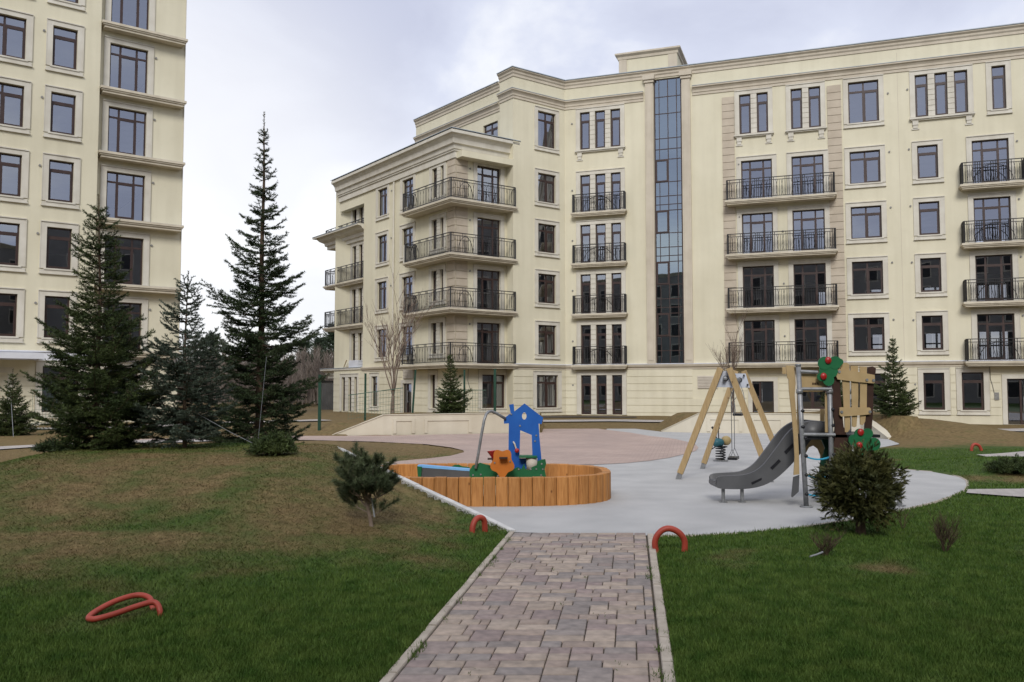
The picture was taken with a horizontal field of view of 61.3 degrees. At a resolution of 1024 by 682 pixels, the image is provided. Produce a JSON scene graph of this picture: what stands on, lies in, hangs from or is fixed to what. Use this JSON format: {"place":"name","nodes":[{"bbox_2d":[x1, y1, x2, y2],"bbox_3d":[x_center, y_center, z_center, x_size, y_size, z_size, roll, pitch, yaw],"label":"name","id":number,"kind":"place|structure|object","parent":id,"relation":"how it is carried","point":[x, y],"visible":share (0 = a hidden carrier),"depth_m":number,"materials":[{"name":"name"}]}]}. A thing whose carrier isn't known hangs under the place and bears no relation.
{"place":"outdoors","nodes":[
{"label":"outdoors","id":0,"kind":"place"},
{"bbox_2d":[134,429,698,464],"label":"plaza pavement","id":1,"kind":"structure","parent":0,"point":[581,446],"depth_m":25.56,"materials":[{"name":"concrete"}]},
{"bbox_2d":[0,400,1023,681],"bbox_3d":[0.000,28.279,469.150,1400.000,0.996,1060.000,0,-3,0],"label":"ground","id":2,"kind":"structure","parent":0,"point":[908,434],"depth_m":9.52,"materials":[{"name":"green plant"}]},
{"bbox_2d":[0,369,38,435],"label":"young spruce","id":3,"kind":"object","parent":2,"relation":"on","point":[21,421],"visible":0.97,"depth_m":30.73,"materials":[{"name":"green plant"}]},
{"bbox_2d":[29,436,68,452],"bbox_3d":[-6.753,1.534,12.687,0.614,0.320,0.614,1,-4,-21],"label":"juniper bush","id":4,"kind":"object","parent":2,"relation":"on","point":[48,445],"visible":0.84,"depth_m":12.55,"materials":[{"name":"green plant"}]},
{"bbox_2d":[0,0,187,425],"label":"apartment building","id":5,"kind":"structure","parent":2,"relation":"on","point":[93,102],"depth_m":41.87,"materials":[{"name":"beige stone"}]},
{"bbox_2d":[0,287,24,342],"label":"window","id":6,"kind":"structure","parent":5,"relation":"in","point":[18,305],"depth_m":38.95,"materials":[{"name":"beige glass"}]},
{"bbox_2d":[0,216,26,271],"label":"window","id":7,"kind":"structure","parent":5,"relation":"in","point":[20,238],"depth_m":39.12,"materials":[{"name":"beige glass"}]},
{"bbox_2d":[0,146,28,203],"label":"window","id":8,"kind":"structure","parent":5,"relation":"in","point":[22,177],"depth_m":39.28,"materials":[{"name":"beige glass"}]},
{"bbox_2d":[0,76,30,134],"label":"window","id":9,"kind":"structure","parent":5,"relation":"in","point":[26,90],"depth_m":39.42,"materials":[{"name":"beige stone"}]},
{"bbox_2d":[0,7,33,66],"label":"window","id":10,"kind":"structure","parent":5,"relation":"in","point":[27,31],"depth_m":39.57,"materials":[{"name":"beige stone"}]},
{"bbox_2d":[36,289,76,343],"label":"window","id":11,"kind":"structure","parent":5,"relation":"in","point":[42,294],"depth_m":39.72,"materials":[{"name":"beige stone"}]},
{"bbox_2d":[38,220,78,275],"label":"window","id":12,"kind":"structure","parent":5,"relation":"in","point":[45,225],"depth_m":40.01,"materials":[{"name":"beige stone"}]},
{"bbox_2d":[35,360,84,417],"bbox_3d":[-20.857,2.223,39.900,2.097,2.645,0.280,2,-4,-36],"label":"window","id":13,"kind":"structure","parent":5,"relation":"in","point":[40,367],"depth_m":39.36,"materials":[{"name":"beige stone"}]},
{"bbox_2d":[41,152,80,209],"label":"window","id":14,"kind":"structure","parent":5,"relation":"in","point":[46,171],"depth_m":40.29,"materials":[{"name":"beige stone"}]},
{"bbox_2d":[43,84,82,142],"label":"window","id":15,"kind":"structure","parent":5,"relation":"in","point":[48,103],"depth_m":40.47,"materials":[{"name":"beige stone"}]},
{"bbox_2d":[45,17,84,76],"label":"window","id":16,"kind":"structure","parent":5,"relation":"in","point":[50,37],"depth_m":40.65,"materials":[{"name":"beige stone"}]},
{"bbox_2d":[97,295,147,348],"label":"window","id":17,"kind":"structure","parent":5,"relation":"in","point":[131,300],"depth_m":42.50,"materials":[{"name":"beige stone"}]},
{"bbox_2d":[100,229,149,285],"bbox_3d":[-18.958,-4.048,42.194,2.306,2.600,0.275,2,-4,-36],"label":"window","id":18,"kind":"structure","parent":5,"relation":"in","point":[145,246],"depth_m":42.60,"materials":[{"name":"beige stone"}]},
{"bbox_2d":[99,164,150,221],"bbox_3d":[-18.958,-7.193,42.374,2.306,2.600,0.275,2,-4,-36],"label":"window","id":19,"kind":"structure","parent":5,"relation":"in","point":[146,205],"depth_m":42.47,"materials":[{"name":"beige stone"}]},
{"bbox_2d":[101,99,152,156],"bbox_3d":[-18.958,-10.388,42.558,2.306,2.600,0.275,2,-4,-36],"label":"window","id":20,"kind":"structure","parent":5,"relation":"in","point":[148,124],"depth_m":42.60,"materials":[{"name":"beige stone"}]},
{"bbox_2d":[103,35,153,94],"bbox_3d":[-18.958,-13.533,42.738,2.306,2.600,0.275,2,-4,-36],"label":"window","id":21,"kind":"structure","parent":5,"relation":"in","point":[149,83],"depth_m":42.78,"materials":[{"name":"beige stone"}]},
{"bbox_2d":[105,0,155,30],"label":"window","id":22,"kind":"structure","parent":5,"relation":"in","point":[108,3],"depth_m":43.20,"materials":[{"name":"beige stone"}]},
{"bbox_2d":[19,194,180,450],"bbox_3d":[-6.196,-0.231,13.045,2.279,4.038,2.053,0,-3,0],"label":"spruce tree","id":23,"kind":"object","parent":2,"relation":"on","point":[77,428],"visible":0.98,"depth_m":12.76,"materials":[{"name":"green plant"}]},
{"bbox_2d":[85,592,163,621],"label":"tube arch","id":24,"kind":"structure","parent":2,"relation":"on","point":[150,601],"depth_m":6.14,"materials":[{"name":"red plastic"}]},
{"bbox_2d":[117,270,238,448],"bbox_3d":[-4.996,0.330,13.171,1.875,2.834,1.826,0,-3,0],"label":"spruce tree","id":25,"kind":"object","parent":2,"relation":"on","point":[187,429],"visible":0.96,"depth_m":12.97,"materials":[{"name":"green plant"}]},
{"bbox_2d":[177,345,333,403],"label":"woodland","id":26,"kind":"object","parent":2,"relation":"on","point":[312,394],"visible":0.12,"depth_m":85.36,"materials":[{"name":"brown plant"}]},
{"bbox_2d":[191,114,328,443],"bbox_3d":[-5.289,-1.047,18.350,2.946,7.774,2.782,0,-3,0],"label":"spruce tree","id":27,"kind":"object","parent":2,"relation":"on","point":[245,428],"visible":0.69,"depth_m":18.02,"materials":[{"name":"green plant"}]},
{"bbox_2d":[243,428,300,455],"bbox_3d":[-3.342,1.417,12.047,0.810,0.418,0.731,0,-3,0],"label":"juniper bush","id":28,"kind":"object","parent":2,"relation":"on","point":[273,443],"visible":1,"depth_m":11.91,"materials":[{"name":"green plant"}]},
{"bbox_2d":[321,381,333,409],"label":"board fence","id":29,"kind":"object","parent":2,"relation":"on","point":[327,402],"visible":0.14,"depth_m":69.85,"materials":[{"name":"grey wood"}]},
{"bbox_2d":[331,439,403,526],"bbox_3d":[-1.550,1.533,9.175,0.805,0.978,0.748,0,-3,0],"label":"young pine","id":30,"kind":"object","parent":2,"relation":"on","point":[362,472],"visible":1,"depth_m":9.15,"materials":[{"name":"green plant"}]},
{"bbox_2d":[358,254,440,413],"bbox_3d":[-4.459,-0.215,34.133,3.342,6.335,2.394,0,-3,0],"label":"bare tree","id":31,"kind":"object","parent":2,"relation":"on","point":[397,361],"visible":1,"depth_m":34.05,"materials":[{"name":"brown plant"}]},
{"bbox_2d":[318,369,495,430],"bbox_3d":[-4.394,2.362,34.418,7.620,2.507,2.878,2,-4,-29],"label":"wire fence","id":32,"kind":"object","parent":2,"relation":"on","point":[319,401],"visible":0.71,"depth_m":34.88,"materials":[{"name":"metal"}]},
{"bbox_2d":[337,446,515,532],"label":"mound kerb","id":33,"kind":"structure","parent":2,"relation":"on","point":[449,501],"depth_m":10.78,"materials":[{"name":"concrete"}]},
{"bbox_2d":[332,412,539,435],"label":"retaining wall","id":34,"kind":"structure","parent":2,"relation":"on","point":[425,424],"depth_m":31.45,"materials":[{"name":"paint"}]},
{"bbox_2d":[379,531,513,681],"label":"path kerb","id":35,"kind":"structure","parent":2,"relation":"on","point":[402,661],"depth_m":6.03,"materials":[{"name":"beige concrete"}]},
{"bbox_2d":[432,354,472,413],"bbox_3d":[-2.339,1.714,34.372,1.634,2.615,1.899,0,-3,0],"label":"young spruce","id":36,"kind":"object","parent":2,"relation":"on","point":[454,405],"visible":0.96,"depth_m":34.01,"materials":[{"name":"green plant"}]},
{"bbox_2d":[456,535,673,681],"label":"path bedding","id":37,"kind":"object","parent":2,"relation":"on","point":[659,657],"depth_m":6.02,"materials":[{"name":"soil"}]},
{"bbox_2d":[647,533,675,681],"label":"path kerb","id":38,"kind":"structure","parent":2,"relation":"on","point":[666,657],"depth_m":5.98,"materials":[{"name":"beige concrete"}]},
{"bbox_2d":[312,22,1023,424],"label":"apartment building","id":39,"kind":"structure","parent":2,"relation":"on","point":[634,232],"depth_m":52.87,"materials":[{"name":"beige paint"}]},
{"bbox_2d":[339,373,358,411],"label":"window","id":40,"kind":"structure","parent":39,"relation":"in","point":[346,376],"depth_m":62.15,"materials":[{"name":"beige stone"}]},
{"bbox_2d":[349,329,362,361],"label":"window","id":41,"kind":"structure","parent":39,"relation":"in","point":[355,343],"depth_m":62.63,"materials":[{"name":"beige stone"}]},
{"bbox_2d":[374,276,388,313],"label":"window","id":42,"kind":"structure","parent":39,"relation":"in","point":[386,279],"depth_m":58.63,"materials":[{"name":"beige stone"}]},
{"bbox_2d":[374,229,388,267],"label":"window","id":43,"kind":"structure","parent":39,"relation":"in","point":[384,232],"depth_m":58.87,"materials":[{"name":"beige stone"}]},
{"bbox_2d":[375,183,389,221],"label":"window","id":44,"kind":"structure","parent":39,"relation":"in","point":[386,215],"depth_m":58.97,"materials":[{"name":"beige glass"}]},
{"bbox_2d":[428,317,445,357],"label":"window","id":45,"kind":"structure","parent":39,"relation":"in","point":[443,319],"depth_m":52.75,"materials":[{"name":"beige glass"}]},
{"bbox_2d":[428,264,445,305],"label":"window","id":46,"kind":"structure","parent":39,"relation":"in","point":[437,268],"depth_m":52.90,"materials":[{"name":"beige glass"}]},
{"bbox_2d":[428,212,445,254],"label":"window","id":47,"kind":"structure","parent":39,"relation":"in","point":[438,216],"depth_m":53.07,"materials":[{"name":"beige glass"}]},
{"bbox_2d":[428,161,446,203],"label":"window","id":48,"kind":"structure","parent":39,"relation":"in","point":[444,169],"depth_m":53.28,"materials":[{"name":"beige glass"}]},
{"bbox_2d":[473,162,503,204],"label":"window","id":49,"kind":"structure","parent":39,"relation":"in","point":[475,164],"depth_m":53.40,"materials":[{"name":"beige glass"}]},
{"bbox_2d":[473,317,504,363],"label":"window","id":50,"kind":"structure","parent":39,"relation":"in","point":[491,323],"depth_m":52.95,"materials":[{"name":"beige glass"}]},
{"bbox_2d":[473,264,504,310],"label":"window","id":51,"kind":"structure","parent":39,"relation":"in","point":[478,278],"depth_m":53.08,"materials":[{"name":"beige glass"}]},
{"bbox_2d":[473,212,504,257],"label":"window","id":52,"kind":"structure","parent":39,"relation":"in","point":[475,214],"depth_m":53.12,"materials":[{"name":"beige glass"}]},
{"bbox_2d":[478,370,506,411],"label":"window","id":53,"kind":"structure","parent":39,"relation":"in","point":[483,382],"depth_m":52.84,"materials":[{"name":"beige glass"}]},
{"bbox_2d":[534,269,559,307],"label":"window","id":54,"kind":"structure","parent":39,"relation":"in","point":[548,282],"depth_m":54.72,"materials":[{"name":"beige glass"}]},
{"bbox_2d":[534,218,559,257],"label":"window","id":55,"kind":"structure","parent":39,"relation":"in","point":[547,231],"depth_m":54.88,"materials":[{"name":"beige glass"}]},
{"bbox_2d":[534,167,559,208],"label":"window","id":56,"kind":"structure","parent":39,"relation":"in","point":[547,181],"depth_m":55.04,"materials":[{"name":"beige glass"}]},
{"bbox_2d":[534,105,559,153],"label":"window","id":57,"kind":"structure","parent":39,"relation":"in","point":[547,147],"depth_m":55.29,"materials":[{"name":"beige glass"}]},
{"bbox_2d":[534,320,560,358],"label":"window","id":58,"kind":"structure","parent":39,"relation":"in","point":[547,354],"depth_m":54.58,"materials":[{"name":"beige glass"}]},
{"bbox_2d":[533,371,561,411],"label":"window","id":59,"kind":"structure","parent":39,"relation":"in","point":[549,382],"depth_m":54.34,"materials":[{"name":"beige glass"}]},
{"bbox_2d":[574,103,625,160],"bbox_3d":[5.619,-13.296,55.151,3.280,3.410,0.380,-1,-3,20],"label":"window","id":60,"kind":"structure","parent":39,"relation":"in","point":[608,146],"depth_m":55.17,"materials":[{"name":"beige stone"}]},
{"bbox_2d":[576,167,624,211],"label":"window","id":61,"kind":"structure","parent":39,"relation":"in","point":[609,172],"depth_m":55.01,"materials":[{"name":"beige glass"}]},
{"bbox_2d":[576,320,625,363],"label":"window","id":62,"kind":"structure","parent":39,"relation":"in","point":[579,324],"depth_m":54.48,"materials":[{"name":"beige glass"}]},
{"bbox_2d":[576,268,625,313],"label":"window","id":63,"kind":"structure","parent":39,"relation":"in","point":[593,285],"depth_m":54.66,"materials":[{"name":"beige stone"}]},
{"bbox_2d":[576,218,625,262],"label":"window","id":64,"kind":"structure","parent":39,"relation":"in","point":[593,235],"depth_m":54.84,"materials":[{"name":"beige stone"}]},
{"bbox_2d":[577,371,626,414],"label":"window","id":65,"kind":"structure","parent":39,"relation":"in","point":[608,386],"depth_m":54.24,"materials":[{"name":"beige stone"}]},
{"bbox_2d":[654,77,683,362],"bbox_3d":[9.709,-7.499,53.453,1.643,17.820,0.646,0,-3,0],"label":"stair window","id":66,"kind":"structure","parent":39,"relation":"in","point":[667,92],"depth_m":53.45,"materials":[{"name":"blue glass"}]},
{"bbox_2d":[734,87,773,145],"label":"window","id":67,"kind":"structure","parent":39,"relation":"in","point":[754,131],"depth_m":51.97,"materials":[{"name":"beige stone"}]},
{"bbox_2d":[736,153,776,198],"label":"window","id":68,"kind":"structure","parent":39,"relation":"in","point":[771,157],"depth_m":51.80,"materials":[{"name":"beige stone"}]},
{"bbox_2d":[737,207,777,253],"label":"window","id":69,"kind":"structure","parent":39,"relation":"in","point":[761,211],"depth_m":51.61,"materials":[{"name":"beige stone"}]},
{"bbox_2d":[738,260,778,307],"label":"window","id":70,"kind":"structure","parent":39,"relation":"in","point":[757,264],"depth_m":51.43,"materials":[{"name":"beige glass"}]},
{"bbox_2d":[739,315,779,362],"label":"window","id":71,"kind":"structure","parent":39,"relation":"in","point":[775,318],"depth_m":51.20,"materials":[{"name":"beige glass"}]},
{"bbox_2d":[748,377,777,411],"bbox_3d":[14.811,3.231,50.961,1.690,2.190,0.195,-1,-3,20],"label":"door frame","id":72,"kind":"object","parent":39,"relation":"in","point":[753,379],"depth_m":50.90,"materials":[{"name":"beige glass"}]},
{"bbox_2d":[785,80,826,141],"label":"window","id":73,"kind":"structure","parent":39,"relation":"in","point":[804,119],"depth_m":50.99,"materials":[{"name":"beige stone"}]},
{"bbox_2d":[786,149,828,195],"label":"window","id":74,"kind":"structure","parent":39,"relation":"in","point":[790,156],"depth_m":50.79,"materials":[{"name":"beige glass"}]},
{"bbox_2d":[787,203,829,250],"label":"window","id":75,"kind":"structure","parent":39,"relation":"in","point":[806,208],"depth_m":50.60,"materials":[{"name":"beige glass"}]},
{"bbox_2d":[788,258,831,305],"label":"window","id":76,"kind":"structure","parent":39,"relation":"in","point":[826,262],"depth_m":50.42,"materials":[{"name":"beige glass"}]},
{"bbox_2d":[789,313,831,361],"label":"window","id":77,"kind":"structure","parent":39,"relation":"in","point":[796,317],"depth_m":50.26,"materials":[{"name":"beige stone"}]},
{"bbox_2d":[843,74,884,128],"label":"window","id":78,"kind":"structure","parent":39,"relation":"in","point":[879,77],"depth_m":49.95,"materials":[{"name":"beige stone"}]},
{"bbox_2d":[844,144,885,188],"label":"window","id":79,"kind":"structure","parent":39,"relation":"in","point":[880,148],"depth_m":49.72,"materials":[{"name":"beige stone"}]},
{"bbox_2d":[845,200,887,243],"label":"window","id":80,"kind":"structure","parent":39,"relation":"in","point":[871,204],"depth_m":49.54,"materials":[{"name":"beige stone"}]},
{"bbox_2d":[847,255,888,299],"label":"window","id":81,"kind":"structure","parent":39,"relation":"in","point":[872,259],"depth_m":49.36,"materials":[{"name":"beige stone"}]},
{"bbox_2d":[848,312,890,355],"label":"window","id":82,"kind":"structure","parent":39,"relation":"in","point":[885,326],"depth_m":49.18,"materials":[{"name":"beige stone"}]},
{"bbox_2d":[912,139,944,183],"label":"window","id":83,"kind":"structure","parent":39,"relation":"in","point":[939,159],"depth_m":48.61,"materials":[{"name":"beige stone"}]},
{"bbox_2d":[913,196,945,239],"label":"window","id":84,"kind":"structure","parent":39,"relation":"in","point":[941,228],"depth_m":48.42,"materials":[{"name":"beige stone"}]},
{"bbox_2d":[915,252,947,296],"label":"window","id":85,"kind":"structure","parent":39,"relation":"in","point":[942,267],"depth_m":48.24,"materials":[{"name":"beige stone"}]},
{"bbox_2d":[916,310,949,354],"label":"window","id":86,"kind":"structure","parent":39,"relation":"in","point":[944,333],"depth_m":48.05,"materials":[{"name":"beige stone"}]},
{"bbox_2d":[918,368,950,414],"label":"window","id":87,"kind":"structure","parent":39,"relation":"in","point":[946,403],"depth_m":47.86,"materials":[{"name":"beige stone"}]},
{"bbox_2d":[909,64,974,129],"bbox_3d":[24.114,-13.675,48.540,3.310,3.410,0.380,-1,-3,20],"label":"window","id":88,"kind":"structure","parent":39,"relation":"in","point":[950,81],"depth_m":48.56,"materials":[{"name":"beige stone"}]},
{"bbox_2d":[956,367,990,414],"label":"window","id":89,"kind":"structure","parent":39,"relation":"in","point":[984,371],"depth_m":47.23,"materials":[{"name":"beige stone"}]},
{"bbox_2d":[966,132,1015,183],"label":"window","id":90,"kind":"structure","parent":39,"relation":"in","point":[969,144],"depth_m":47.61,"materials":[{"name":"beige glass"}]},
{"bbox_2d":[968,190,1017,242],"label":"window","id":91,"kind":"structure","parent":39,"relation":"in","point":[999,195],"depth_m":47.41,"materials":[{"name":"beige glass"}]},
{"bbox_2d":[969,249,1019,301],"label":"window","id":92,"kind":"structure","parent":39,"relation":"in","point":[1013,253],"depth_m":47.21,"materials":[{"name":"beige glass"}]},
{"bbox_2d":[971,308,1021,359],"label":"window","id":93,"kind":"structure","parent":39,"relation":"in","point":[1015,312],"depth_m":47.04,"materials":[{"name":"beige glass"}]},
{"bbox_2d":[985,59,1012,114],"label":"window","id":94,"kind":"structure","parent":39,"relation":"in","point":[1007,97],"depth_m":47.61,"materials":[{"name":"beige glass"}]},
{"bbox_2d":[1001,374,1023,424],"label":"door frame","id":95,"kind":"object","parent":39,"relation":"in","point":[1005,377],"depth_m":46.60,"materials":[{"name":"beige glass"}]},
{"bbox_2d":[652,525,687,551],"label":"tube arch","id":96,"kind":"structure","parent":2,"relation":"on","point":[679,533],"depth_m":8.66,"materials":[{"name":"red plastic"}]},
{"bbox_2d":[467,429,965,534],"bbox_3d":[4.573,2.880,22.259,11.742,0.001,26.601,-1,-4,22],"label":"playground surface","id":97,"kind":"object","parent":2,"relation":"on","point":[651,497],"visible":0.51,"depth_m":12.49,"materials":[{"name":"grey concrete"}]},
{"bbox_2d":[388,463,610,506],"bbox_3d":[-0.441,2.184,13.177,3.862,0.449,2.484,0,-3,0],"label":"sandbox","id":98,"kind":"object","parent":97,"relation":"on","point":[566,484],"visible":0.56,"depth_m":12.02,"materials":[{"name":"brown wood"}]},
{"bbox_2d":[417,403,545,484],"bbox_3d":[-0.461,1.564,12.944,1.940,1.251,0.767,0,-3,7],"label":"play panel set","id":99,"kind":"object","parent":98,"relation":"on","point":[511,461],"visible":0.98,"depth_m":12.94,"materials":[{"name":"plastic"}]},
{"bbox_2d":[676,367,773,481],"bbox_3d":[4.273,1.562,16.658,1.707,2.063,2.852,-1,-4,22],"label":"swing set","id":100,"kind":"object","parent":97,"relation":"on","point":[730,379],"visible":0.95,"depth_m":15.56,"materials":[{"name":"wood"}]},
{"bbox_2d":[709,356,905,507],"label":"slide tower","id":101,"kind":"structure","parent":97,"relation":"on","point":[791,442],"depth_m":11.99,"materials":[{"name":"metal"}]},
{"bbox_2d":[705,306,749,412],"bbox_3d":[8.774,0.666,34.218,1.657,4.588,1.866,2,-4,-31],"label":"bare tree","id":102,"kind":"object","parent":2,"relation":"on","point":[733,358],"visible":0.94,"depth_m":34.35,"materials":[{"name":"brown plant"}]},
{"bbox_2d":[661,413,890,438],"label":"retaining wall","id":103,"kind":"structure","parent":2,"relation":"on","point":[777,422],"depth_m":32.45,"materials":[{"name":"paint"}]},
{"bbox_2d":[809,527,845,555],"bbox_3d":[3.047,1.946,8.340,0.363,0.331,0.272,-1,-3,18],"label":"bare shrub","id":104,"kind":"object","parent":2,"relation":"on","point":[829,547],"visible":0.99,"depth_m":8.33,"materials":[{"name":"brown plant"}]},
{"bbox_2d":[807,439,911,534],"bbox_3d":[3.914,1.639,9.603,1.133,1.146,1.118,0,-3,0],"label":"thuja bush","id":105,"kind":"object","parent":2,"relation":"on","point":[846,481],"visible":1,"depth_m":9.46,"materials":[{"name":"green plant"}]},
{"bbox_2d":[873,338,921,417],"bbox_3d":[13.216,1.250,29.814,1.704,2.933,1.624,-3,-4,39],"label":"young spruce","id":106,"kind":"object","parent":2,"relation":"on","point":[902,396],"visible":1,"depth_m":29.68,"materials":[{"name":"green plant"}]},
{"bbox_2d":[927,508,969,551],"bbox_3d":[4.322,1.863,8.509,0.406,0.521,0.552,0,-3,0],"label":"bare shrub","id":107,"kind":"object","parent":2,"relation":"on","point":[946,533],"visible":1,"depth_m":8.55,"materials":[{"name":"brown plant"}]},
{"bbox_2d":[982,453,1023,474],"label":"juniper bush","id":108,"kind":"object","parent":2,"relation":"on","point":[1016,464],"visible":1,"depth_m":15.97,"materials":[{"name":"green plant"}]},
{"bbox_2d":[393,533,660,681],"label":"block path","id":109,"kind":"structure","parent":0,"point":[488,612],"depth_m":6.02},
{"bbox_2d":[179,0,1023,359],"label":"sky","id":110,"kind":"structure","parent":0,"point":[339,86],"materials":[{"name":"white"}]},
{"bbox_2d":[966,488,1023,496],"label":"side path","id":111,"kind":"structure","parent":0,"point":[1012,492],"depth_m":13.38,"materials":[{"name":"grey concrete"}]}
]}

